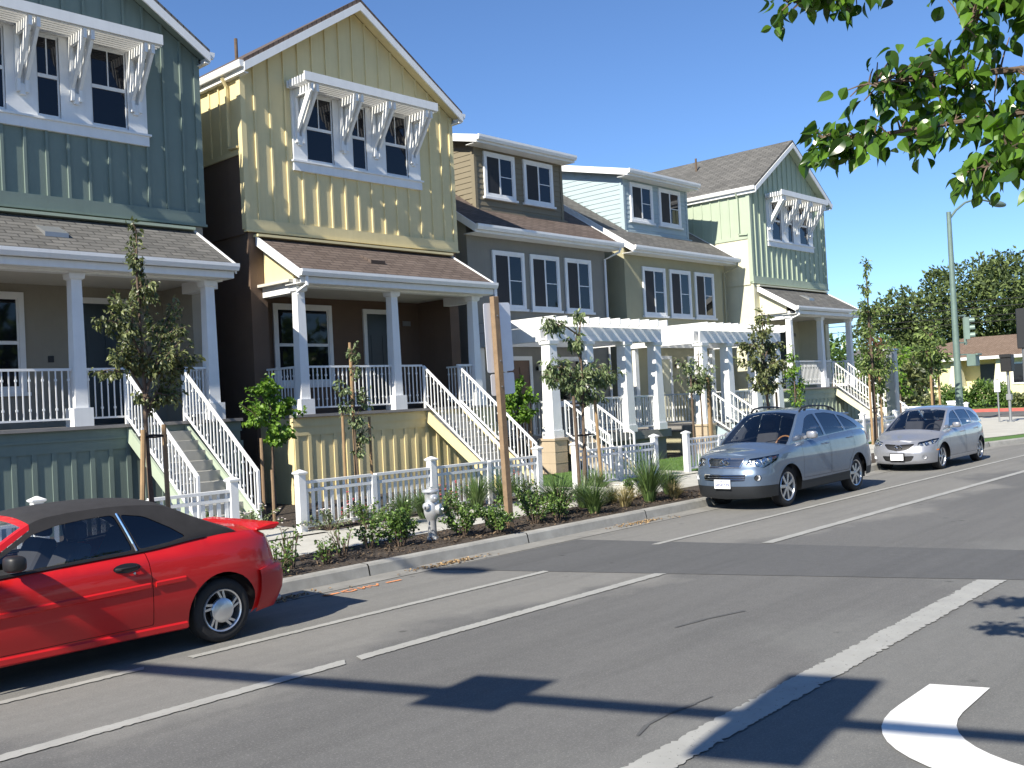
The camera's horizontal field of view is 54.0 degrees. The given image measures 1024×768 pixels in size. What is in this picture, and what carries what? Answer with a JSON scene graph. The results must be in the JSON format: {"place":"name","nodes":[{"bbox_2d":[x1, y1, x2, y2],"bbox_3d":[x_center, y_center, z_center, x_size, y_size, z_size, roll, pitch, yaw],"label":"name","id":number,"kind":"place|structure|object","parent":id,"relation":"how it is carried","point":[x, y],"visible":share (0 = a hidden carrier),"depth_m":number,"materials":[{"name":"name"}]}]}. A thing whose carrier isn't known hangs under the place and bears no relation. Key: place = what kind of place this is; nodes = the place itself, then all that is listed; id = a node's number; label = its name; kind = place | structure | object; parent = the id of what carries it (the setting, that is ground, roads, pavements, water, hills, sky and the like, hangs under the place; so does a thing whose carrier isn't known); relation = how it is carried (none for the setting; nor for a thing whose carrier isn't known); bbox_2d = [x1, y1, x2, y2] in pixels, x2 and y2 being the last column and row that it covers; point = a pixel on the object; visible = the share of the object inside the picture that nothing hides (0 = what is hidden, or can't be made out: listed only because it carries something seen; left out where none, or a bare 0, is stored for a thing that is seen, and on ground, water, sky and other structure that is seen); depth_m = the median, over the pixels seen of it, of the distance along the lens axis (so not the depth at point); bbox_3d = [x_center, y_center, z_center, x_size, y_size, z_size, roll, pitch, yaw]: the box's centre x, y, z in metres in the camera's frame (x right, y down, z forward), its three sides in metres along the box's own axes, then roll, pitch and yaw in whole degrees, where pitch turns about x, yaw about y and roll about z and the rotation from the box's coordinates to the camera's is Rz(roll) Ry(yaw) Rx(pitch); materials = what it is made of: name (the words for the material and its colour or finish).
{"place":"outdoors","nodes":[
{"label":"outdoors","id":0,"kind":"place"},
{"bbox_2d":[3,433,869,550],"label":"yard soil","id":1,"kind":"structure","parent":0,"point":[287,512],"depth_m":19.88,"materials":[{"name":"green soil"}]},
{"bbox_2d":[0,476,240,554],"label":"picket fence","id":2,"kind":"object","parent":1,"relation":"on","point":[230,500],"visible":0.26,"depth_m":14.98,"materials":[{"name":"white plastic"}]},
{"bbox_2d":[0,0,262,541],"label":"townhouse","id":3,"kind":"structure","parent":1,"relation":"on","point":[100,127],"depth_m":19.40,"materials":[{"name":"green paint"}]},
{"bbox_2d":[0,24,5,109],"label":"window","id":4,"kind":"structure","parent":3,"relation":"in","point":[2,79],"depth_m":18.47,"materials":[{"name":"white paint"}]},
{"bbox_2d":[0,291,31,396],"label":"window","id":5,"kind":"structure","parent":3,"relation":"in","point":[12,320],"depth_m":19.56,"materials":[{"name":"white paint"}]},
{"bbox_2d":[35,33,60,118],"bbox_3d":[-8.820,-5.839,19.059,0.045,1.576,0.480,-4,-1,43],"label":"window","id":6,"kind":"structure","parent":3,"relation":"in","point":[46,51],"depth_m":19.07,"materials":[{"name":"blue glass"}]},
{"bbox_2d":[83,303,124,423],"bbox_3d":[-8.463,-0.420,20.842,0.111,2.485,0.894,-4,-1,43],"label":"door","id":7,"kind":"structure","parent":3,"relation":"in","point":[97,343],"depth_m":20.81,"materials":[{"name":"paint"}]},
{"bbox_2d":[90,46,128,130],"bbox_3d":[-8.010,-5.865,19.931,0.045,1.576,0.780,-4,-1,43],"label":"window","id":8,"kind":"structure","parent":3,"relation":"in","point":[107,66],"depth_m":19.94,"materials":[{"name":"blue glass"}]},
{"bbox_2d":[238,373,306,500],"bbox_3d":[-4.506,1.150,19.273,1.078,2.744,1.330,-4,-1,43],"label":"maple tree","id":9,"kind":"object","parent":1,"relation":"on","point":[266,390],"visible":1,"depth_m":19.24,"materials":[{"name":"green plant"}]},
{"bbox_2d":[297,504,354,530],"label":"flowering shrub","id":10,"kind":"object","parent":1,"relation":"on","point":[329,520],"visible":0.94,"depth_m":16.37,"materials":[{"name":"green plant"}]},
{"bbox_2d":[332,341,374,503],"bbox_3d":[-3.088,0.806,19.549,0.534,3.296,1.038,-4,-1,43],"label":"young tree","id":11,"kind":"object","parent":1,"relation":"on","point":[356,424],"visible":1,"depth_m":19.58,"materials":[{"name":"green plant"}]},
{"bbox_2d":[199,0,537,504],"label":"townhouse","id":12,"kind":"structure","parent":1,"relation":"on","point":[329,184],"depth_m":23.67,"materials":[{"name":"yellow paint"}]},
{"bbox_2d":[272,303,335,387],"bbox_3d":[-5.068,-0.928,24.541,0.102,2.038,1.840,-4,-1,43],"label":"window","id":13,"kind":"structure","parent":12,"relation":"in","point":[318,317],"depth_m":24.69,"materials":[{"name":"white paint"}]},
{"bbox_2d":[306,97,334,165],"bbox_3d":[-4.547,-5.977,23.660,0.045,1.576,0.820,-4,-1,43],"label":"window","id":14,"kind":"structure","parent":12,"relation":"in","point":[319,129],"depth_m":23.71,"materials":[{"name":"blue glass"}]},
{"bbox_2d":[352,107,367,170],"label":"window","id":15,"kind":"structure","parent":12,"relation":"in","point":[358,134],"depth_m":24.56,"materials":[{"name":"blue glass"}]},
{"bbox_2d":[367,314,388,409],"bbox_3d":[-3.394,-0.584,26.300,0.111,2.485,0.894,-4,-1,43],"label":"door","id":16,"kind":"structure","parent":12,"relation":"in","point":[376,323],"depth_m":26.23,"materials":[{"name":"paint"}]},
{"bbox_2d":[385,114,408,177],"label":"window","id":17,"kind":"structure","parent":12,"relation":"in","point":[395,139],"depth_m":25.43,"materials":[{"name":"blue glass"}]},
{"bbox_2d":[292,446,543,531],"bbox_3d":[-1.441,1.842,18.395,0.185,1.040,5.995,-4,-1,43],"label":"picket fence","id":18,"kind":"object","parent":1,"relation":"on","point":[371,483],"visible":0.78,"depth_m":17.64,"materials":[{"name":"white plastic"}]},
{"bbox_2d":[260,469,697,540],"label":"entry walk","id":19,"kind":"structure","parent":1,"relation":"on","point":[274,533],"depth_m":16.37,"materials":[{"name":"concrete"}]},
{"bbox_2d":[505,375,539,456],"bbox_3d":[0.224,1.074,26.341,0.974,2.664,1.390,-4,-1,43],"label":"maple tree","id":20,"kind":"object","parent":1,"relation":"on","point":[516,400],"visible":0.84,"depth_m":26.31,"materials":[{"name":"green plant"}]},
{"bbox_2d":[452,133,671,470],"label":"townhouse","id":21,"kind":"structure","parent":1,"relation":"on","point":[530,245],"depth_m":30.32,"materials":[{"name":"grey paint"}]},
{"bbox_2d":[482,151,518,203],"bbox_3d":[-0.364,-6.310,30.679,0.102,1.436,1.490,-4,-1,43],"label":"window","id":22,"kind":"structure","parent":21,"relation":"in","point":[499,179],"depth_m":30.66,"materials":[{"name":"white paint"}]},
{"bbox_2d":[491,250,529,311],"bbox_3d":[-0.065,-3.014,29.476,0.102,1.750,1.490,-4,-1,43],"label":"window","id":23,"kind":"structure","parent":21,"relation":"in","point":[508,268],"depth_m":29.52,"materials":[{"name":"white paint"}]},
{"bbox_2d":[507,360,532,436],"bbox_3d":[0.242,0.413,29.546,0.116,2.217,0.994,-4,-1,43],"label":"door","id":24,"kind":"structure","parent":21,"relation":"in","point":[521,367],"depth_m":29.69,"materials":[{"name":"brown paint"}]},
{"bbox_2d":[522,159,556,209],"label":"window","id":25,"kind":"structure","parent":21,"relation":"in","point":[538,188],"depth_m":31.97,"materials":[{"name":"white paint"}]},
{"bbox_2d":[529,254,563,313],"bbox_3d":[1.040,-3.049,30.667,0.102,1.750,1.460,-4,-1,43],"label":"window","id":26,"kind":"structure","parent":21,"relation":"in","point":[544,270],"depth_m":30.65,"materials":[{"name":"white paint"}]},
{"bbox_2d":[564,258,595,314],"bbox_3d":[2.132,-3.085,31.842,0.102,1.750,1.430,-4,-1,43],"label":"window","id":27,"kind":"structure","parent":21,"relation":"in","point":[577,272],"depth_m":31.83,"materials":[{"name":"white paint"}]},
{"bbox_2d":[479,315,667,473],"bbox_3d":[1.864,0.314,29.136,3.037,4.200,5.330,-4,-1,43],"label":"pergola","id":28,"kind":"object","parent":1,"relation":"on","point":[622,335],"visible":0.81,"depth_m":28.12,"materials":[{"name":"white paint"}]},
{"bbox_2d":[446,439,871,493],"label":"lawn","id":29,"kind":"structure","parent":1,"relation":"on","point":[673,463],"depth_m":25.48,"materials":[{"name":"green plant"}]},
{"bbox_2d":[569,434,659,487],"bbox_3d":[2.359,1.720,22.487,0.185,1.040,3.105,-4,-1,43],"label":"picket fence","id":30,"kind":"object","parent":29,"relation":"on","point":[618,453],"visible":0.73,"depth_m":22.46,"materials":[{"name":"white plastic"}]},
{"bbox_2d":[672,351,717,454],"bbox_3d":[5.171,0.589,27.973,1.140,3.222,1.830,-4,-1,43],"label":"young tree","id":31,"kind":"object","parent":29,"relation":"on","point":[699,379],"visible":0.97,"depth_m":27.98,"materials":[{"name":"green plant"}]},
{"bbox_2d":[781,343,808,406],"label":"young tree","id":32,"kind":"object","parent":29,"relation":"on","point":[792,375],"visible":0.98,"depth_m":31.59,"materials":[{"name":"green plant"}]},
{"bbox_2d":[562,165,781,452],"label":"townhouse","id":33,"kind":"structure","parent":1,"relation":"on","point":[664,264],"depth_m":35.73,"materials":[{"name":"blue paint"}]},
{"bbox_2d":[629,182,655,225],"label":"window","id":34,"kind":"structure","parent":33,"relation":"in","point":[641,195],"depth_m":36.09,"materials":[{"name":"white paint"}]},
{"bbox_2d":[641,266,669,317],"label":"window","id":35,"kind":"structure","parent":33,"relation":"in","point":[653,279],"depth_m":34.88,"materials":[{"name":"white paint"}]},
{"bbox_2d":[662,359,672,422],"bbox_3d":[5.284,0.251,34.974,0.116,2.217,0.994,-4,-1,43],"label":"door","id":36,"kind":"structure","parent":33,"relation":"in","point":[665,362],"depth_m":35.17,"materials":[{"name":"beige paint"}]},
{"bbox_2d":[657,188,683,229],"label":"window","id":37,"kind":"structure","parent":33,"relation":"in","point":[669,202],"depth_m":37.40,"materials":[{"name":"white paint"}]},
{"bbox_2d":[668,269,694,319],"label":"window","id":38,"kind":"structure","parent":33,"relation":"in","point":[679,280],"depth_m":36.08,"materials":[{"name":"white paint"}]},
{"bbox_2d":[694,272,717,320],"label":"window","id":39,"kind":"structure","parent":33,"relation":"in","point":[705,308],"depth_m":37.25,"materials":[{"name":"white paint"}]},
{"bbox_2d":[631,322,786,453],"bbox_3d":[6.905,0.151,34.564,3.037,4.200,5.330,-4,-1,43],"label":"pergola","id":40,"kind":"object","parent":1,"relation":"on","point":[701,337],"visible":0.66,"depth_m":33.07,"materials":[{"name":"white paint"}]},
{"bbox_2d":[680,426,742,471],"bbox_3d":[6.226,1.595,26.651,0.185,1.040,5.935,-4,-1,43],"label":"picket fence","id":41,"kind":"object","parent":1,"relation":"on","point":[687,444],"visible":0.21,"depth_m":24.74,"materials":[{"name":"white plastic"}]},
{"bbox_2d":[652,140,908,429],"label":"townhouse","id":42,"kind":"structure","parent":1,"relation":"on","point":[759,212],"depth_m":39.76,"materials":[{"name":"green paint"}]},
{"bbox_2d":[851,256,901,443],"bbox_3d":[11.691,-1.087,32.428,1.170,6.124,2.303,-4,-1,43],"label":"young tree","id":43,"kind":"object","parent":1,"relation":"on","point":[873,368],"visible":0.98,"depth_m":32.29,"materials":[{"name":"green plant"}]},
{"bbox_2d":[891,343,914,412],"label":"young tree","id":44,"kind":"object","parent":1,"relation":"on","point":[902,391],"visible":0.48,"depth_m":41.61,"materials":[{"name":"green plant"}]},
{"bbox_2d":[0,444,1023,767],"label":"road","id":45,"kind":"structure","parent":0,"point":[600,678],"depth_m":8.04,"materials":[{"name":"grey asphalt"}]},
{"bbox_2d":[0,667,143,703],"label":"lane line","id":46,"kind":"object","parent":45,"relation":"on","point":[67,686],"visible":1,"depth_m":8.08,"materials":[{"name":"white paint"}]},
{"bbox_2d":[0,498,282,667],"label":"convertible","id":47,"kind":"object","parent":45,"relation":"on","point":[135,569],"visible":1,"depth_m":8.89,"materials":[{"name":"red paint"}]},
{"bbox_2d":[0,660,345,760],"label":"lane line","id":48,"kind":"object","parent":45,"relation":"on","point":[48,744],"visible":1,"depth_m":7.22,"materials":[{"name":"white paint"}]},
{"bbox_2d":[188,571,547,657],"bbox_3d":[-1.206,2.353,10.602,0.112,0.001,4.789,-4,-1,43],"label":"lane line","id":49,"kind":"object","parent":45,"relation":"on","point":[316,626],"visible":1,"depth_m":10.18,"materials":[{"name":"white paint"}]},
{"bbox_2d":[357,573,665,659],"bbox_3d":[0.221,2.274,10.159,0.156,0.001,4.528,-4,-1,43],"label":"lane line","id":50,"kind":"object","parent":45,"relation":"on","point":[431,637],"visible":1,"depth_m":9.77,"materials":[{"name":"white paint"}]},
{"bbox_2d":[636,610,743,735],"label":"sealed cracks","id":51,"kind":"object","parent":45,"relation":"on","point":[643,728],"visible":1,"depth_m":6.76,"materials":[{"name":"asphalt"}]},
{"bbox_2d":[441,539,1023,579],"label":"repaved trench","id":52,"kind":"object","parent":45,"relation":"on","point":[612,556],"visible":1,"depth_m":12.41,"materials":[{"name":"asphalt"}]},
{"bbox_2d":[696,405,870,505],"bbox_3d":[5.322,1.297,19.382,1.905,1.763,4.898,-4,-1,43],"label":"suv","id":53,"kind":"object","parent":45,"relation":"on","point":[777,462],"visible":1,"depth_m":18.47,"materials":[{"name":"silver metal"}]},
{"bbox_2d":[621,579,1005,767],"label":"lane line","id":54,"kind":"object","parent":45,"relation":"on","point":[707,735],"visible":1,"depth_m":7.08,"materials":[{"name":"white paint"}]},
{"bbox_2d":[654,455,1023,543],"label":"lane line","id":55,"kind":"object","parent":45,"relation":"on","point":[818,504],"visible":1,"depth_m":17.49,"materials":[{"name":"white paint"}]},
{"bbox_2d":[762,470,1023,542],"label":"lane line","id":56,"kind":"object","parent":45,"relation":"on","point":[854,518],"visible":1,"depth_m":16.44,"materials":[{"name":"white paint"}]},
{"bbox_2d":[874,405,984,468],"bbox_3d":[10.439,1.279,25.087,1.872,1.475,4.256,-4,-1,43],"label":"hatchback","id":57,"kind":"object","parent":45,"relation":"on","point":[935,436],"visible":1,"depth_m":24.30,"materials":[{"name":"silver metal"}]},
{"bbox_2d":[882,684,1023,767],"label":"turn arrow marking","id":58,"kind":"object","parent":45,"relation":"on","point":[920,726],"visible":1,"depth_m":6.07,"materials":[{"name":"white paint"}]},
{"bbox_2d":[158,0,1023,357],"label":"sky","id":59,"kind":"structure","parent":0,"point":[651,86],"materials":[{"name":"blue"}]},
{"bbox_2d":[268,417,1023,558],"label":"sidewalk","id":60,"kind":"structure","parent":0,"point":[993,427],"depth_m":17.19,"materials":[{"name":"concrete"}]},
{"bbox_2d":[350,497,391,529],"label":"shrub","id":61,"kind":"object","parent":60,"relation":"on","point":[364,515],"visible":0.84,"depth_m":16.34,"materials":[{"name":"green plant"}]},
{"bbox_2d":[375,486,422,522],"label":"grass clump","id":62,"kind":"object","parent":60,"relation":"on","point":[398,504],"visible":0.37,"depth_m":16.69,"materials":[{"name":"green plant"}]},
{"bbox_2d":[448,468,515,508],"bbox_3d":[-0.658,1.930,18.561,1.448,0.771,1.488,-4,-1,43],"label":"grass clump","id":63,"kind":"object","parent":60,"relation":"on","point":[477,494],"visible":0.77,"depth_m":18.45,"materials":[{"name":"green plant"}]},
{"bbox_2d":[465,465,538,504],"bbox_3d":[-0.147,1.899,19.236,1.543,0.804,1.567,-4,-1,43],"label":"grass clump","id":64,"kind":"object","parent":60,"relation":"on","point":[500,493],"visible":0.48,"depth_m":19.14,"materials":[{"name":"green plant"}]},
{"bbox_2d":[572,396,580,487],"bbox_3d":[1.302,1.268,20.119,0.070,2.052,0.118,-4,-1,43],"label":"stake","id":65,"kind":"object","parent":60,"relation":"on","point":[576,438],"visible":0.79,"depth_m":20.09,"materials":[{"name":"brown wood"}]},
{"bbox_2d":[536,308,626,484],"bbox_3d":[1.433,0.361,20.530,1.023,3.865,2.345,-4,-1,43],"label":"young tree","id":66,"kind":"object","parent":60,"relation":"on","point":[578,382],"visible":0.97,"depth_m":20.43,"materials":[{"name":"green plant"}]},
{"bbox_2d":[733,305,791,409],"bbox_3d":[6.687,0.040,26.273,1.277,4.177,1.860,-4,-1,43],"label":"young tree","id":67,"kind":"object","parent":60,"relation":"on","point":[765,374],"visible":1,"depth_m":26.11,"materials":[{"name":"green plant"}]},
{"bbox_2d":[856,409,897,442],"bbox_3d":[11.108,1.438,31.907,0.185,1.040,5.585,-4,-1,43],"label":"picket fence","id":68,"kind":"object","parent":60,"relation":"on","point":[864,423],"visible":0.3,"depth_m":32.36,"materials":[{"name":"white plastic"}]},
{"bbox_2d":[883,348,900,430],"bbox_3d":[13.189,0.410,34.790,0.560,3.260,0.560,-4,-1,43],"label":"utility post","id":69,"kind":"object","parent":60,"relation":"on","point":[892,399],"visible":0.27,"depth_m":34.66,"materials":[{"name":"metal"}]},
{"bbox_2d":[910,321,953,404],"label":"young tree","id":70,"kind":"object","parent":60,"relation":"on","point":[932,355],"visible":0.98,"depth_m":43.16,"materials":[{"name":"green plant"}]},
{"bbox_2d":[946,199,1005,405],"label":"street light","id":71,"kind":"object","parent":60,"relation":"on","point":[973,359],"visible":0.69,"depth_m":46.11,"materials":[{"name":"grey paint"}]},
{"bbox_2d":[999,354,1014,421],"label":"pedestrian signal","id":72,"kind":"object","parent":60,"relation":"on","point":[1007,365],"visible":0.85,"depth_m":42.80,"materials":[{"name":"metal"}]},
{"bbox_2d":[1015,308,1023,378],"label":"signal post","id":73,"kind":"object","parent":60,"relation":"on","point":[1019,313],"visible":1,"depth_m":42.49,"materials":[{"name":"metal"}]},
{"bbox_2d":[279,416,1023,577],"bbox_3d":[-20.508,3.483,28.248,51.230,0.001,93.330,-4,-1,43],"label":"planting strip soil","id":74,"kind":"structure","parent":0,"point":[310,569],"depth_m":14.89,"materials":[{"name":"brown soil"}]},
{"bbox_2d":[140,430,145,499],"bbox_3d":[-4.196,1.473,11.406,0.064,1.903,0.162,-4,-1,43],"label":"tree stake","id":75,"kind":"object","parent":74,"relation":"on","point":[142,461],"visible":0.41,"depth_m":11.42,"materials":[{"name":"brown wood"}]},
{"bbox_2d":[88,216,205,502],"bbox_3d":[-4.090,0.242,11.563,0.980,4.355,1.413,-4,-1,43],"label":"young tree","id":76,"kind":"object","parent":74,"relation":"on","point":[157,366],"visible":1,"depth_m":11.54,"materials":[{"name":"green plant"}]},
{"bbox_2d":[161,424,170,507],"bbox_3d":[-4.000,1.443,11.691,0.060,1.951,0.078,-4,-1,43],"label":"tree stake","id":77,"kind":"object","parent":74,"relation":"on","point":[166,469],"visible":0.57,"depth_m":11.67,"materials":[{"name":"brown wood"}]},
{"bbox_2d":[270,538,296,572],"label":"shrub","id":78,"kind":"object","parent":74,"relation":"on","point":[287,561],"visible":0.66,"depth_m":12.20,"materials":[{"name":"green plant"}]},
{"bbox_2d":[276,524,302,568],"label":"shrub","id":79,"kind":"object","parent":74,"relation":"on","point":[295,538],"visible":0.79,"depth_m":12.67,"materials":[{"name":"green plant"}]},
{"bbox_2d":[313,538,335,563],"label":"shrub","id":80,"kind":"object","parent":74,"relation":"on","point":[322,554],"visible":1,"depth_m":12.88,"materials":[{"name":"green plant"}]},
{"bbox_2d":[325,526,353,557],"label":"shrub","id":81,"kind":"object","parent":74,"relation":"on","point":[343,544],"visible":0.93,"depth_m":13.42,"materials":[{"name":"green plant"}]},
{"bbox_2d":[350,514,389,548],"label":"shrub","id":82,"kind":"object","parent":74,"relation":"on","point":[362,536],"visible":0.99,"depth_m":14.13,"materials":[{"name":"green plant"}]},
{"bbox_2d":[371,499,420,545],"bbox_3d":[-1.660,1.972,14.149,0.720,0.649,0.464,-3,-1,3],"label":"shrub","id":83,"kind":"object","parent":74,"relation":"on","point":[401,526],"visible":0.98,"depth_m":14.15,"materials":[{"name":"green plant"}]},
{"bbox_2d":[422,486,443,539],"bbox_3d":[-1.166,1.888,14.694,0.325,0.777,0.298,-3,-1,-20],"label":"fire hydrant","id":84,"kind":"object","parent":74,"relation":"on","point":[432,506],"visible":0.98,"depth_m":14.63,"materials":[{"name":"silver metal"}]},
{"bbox_2d":[438,495,485,536],"bbox_3d":[-0.771,1.958,14.932,0.747,0.615,0.688,-3,-1,5],"label":"shrub","id":85,"kind":"object","parent":74,"relation":"on","point":[468,517],"visible":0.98,"depth_m":14.81,"materials":[{"name":"green plant"}]},
{"bbox_2d":[267,489,699,576],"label":"mulch chips","id":86,"kind":"object","parent":74,"relation":"on","point":[457,540],"visible":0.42,"depth_m":14.87,"materials":[{"name":"brown wood"}]},
{"bbox_2d":[473,495,520,533],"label":"shrub","id":87,"kind":"object","parent":74,"relation":"on","point":[496,520],"visible":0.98,"depth_m":15.02,"materials":[{"name":"green plant"}]},
{"bbox_2d":[483,296,514,528],"bbox_3d":[-0.111,0.488,15.649,0.114,3.703,0.628,-4,-1,43],"label":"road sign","id":88,"kind":"object","parent":74,"relation":"on","point":[498,337],"visible":0.89,"depth_m":15.57,"materials":[{"name":"brown wood"}]},
{"bbox_2d":[514,482,559,523],"bbox_3d":[0.391,1.902,16.042,0.934,0.649,0.616,-4,-1,43],"label":"shrub","id":89,"kind":"object","parent":74,"relation":"on","point":[527,506],"visible":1,"depth_m":16.00,"materials":[{"name":"green plant"}]},
{"bbox_2d":[520,469,589,514],"bbox_3d":[0.778,1.820,17.012,1.563,0.795,1.532,-4,-1,43],"label":"grass clump","id":90,"kind":"object","parent":74,"relation":"on","point":[549,491],"visible":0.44,"depth_m":16.94,"materials":[{"name":"green plant"}]},
{"bbox_2d":[541,482,575,520],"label":"shrub","id":91,"kind":"object","parent":74,"relation":"on","point":[557,511],"visible":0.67,"depth_m":16.28,"materials":[{"name":"green plant"}]},
{"bbox_2d":[570,477,625,513],"bbox_3d":[1.371,1.873,16.986,1.258,0.629,1.244,-4,-1,43],"label":"grass clump","id":92,"kind":"object","parent":74,"relation":"on","point":[592,502],"visible":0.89,"depth_m":16.91,"materials":[{"name":"green plant"}]},
{"bbox_2d":[275,443,1023,602],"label":"gutter pan","id":93,"kind":"object","parent":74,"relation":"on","point":[362,581],"visible":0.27,"depth_m":14.51,"materials":[{"name":"concrete"}]},
{"bbox_2d":[603,445,698,501],"bbox_3d":[2.498,1.616,18.359,2.006,1.075,1.986,-4,-1,43],"label":"grass clump","id":94,"kind":"object","parent":74,"relation":"on","point":[648,486],"visible":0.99,"depth_m":18.25,"materials":[{"name":"green plant"}]},
{"bbox_2d":[279,415,1023,594],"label":"kerb","id":95,"kind":"structure","parent":74,"relation":"on","point":[326,577],"depth_m":14.24,"materials":[{"name":"concrete"}]},
{"bbox_2d":[842,333,937,396],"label":"garden tree","id":96,"kind":"object","parent":74,"relation":"on","point":[876,340],"visible":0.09,"depth_m":72.86,"materials":[{"name":"green plant"}]},
{"bbox_2d":[758,0,1023,207],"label":"pear tree","id":97,"kind":"object","parent":74,"relation":"on","point":[1001,126],"visible":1,"depth_m":4.92,"materials":[{"name":"green plant"}]},
{"bbox_2d":[877,398,1023,408],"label":"yard","id":98,"kind":"structure","parent":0,"point":[990,407],"depth_m":63.37,"materials":[{"name":"green plant"}]},
{"bbox_2d":[829,332,861,385],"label":"garden tree","id":99,"kind":"object","parent":98,"relation":"on","point":[837,351],"visible":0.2,"depth_m":68.99,"materials":[{"name":"green plant"}]},
{"bbox_2d":[875,344,937,405],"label":"garden tree","id":100,"kind":"object","parent":98,"relation":"on","point":[913,371],"visible":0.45,"depth_m":57.37,"materials":[{"name":"green plant"}]},
{"bbox_2d":[835,245,1023,353],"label":"trees","id":101,"kind":"object","parent":98,"relation":"on","point":[994,278],"visible":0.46,"depth_m":96.69,"materials":[{"name":"green plant"}]},
{"bbox_2d":[912,334,1023,398],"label":"bungalow","id":102,"kind":"object","parent":98,"relation":"on","point":[990,348],"visible":0.18,"depth_m":73.38,"materials":[{"name":"yellow paint"}]},
{"bbox_2d":[937,377,1016,407],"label":"hedge","id":103,"kind":"object","parent":98,"relation":"on","point":[980,388],"visible":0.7,"depth_m":63.16,"materials":[{"name":"green plant"}]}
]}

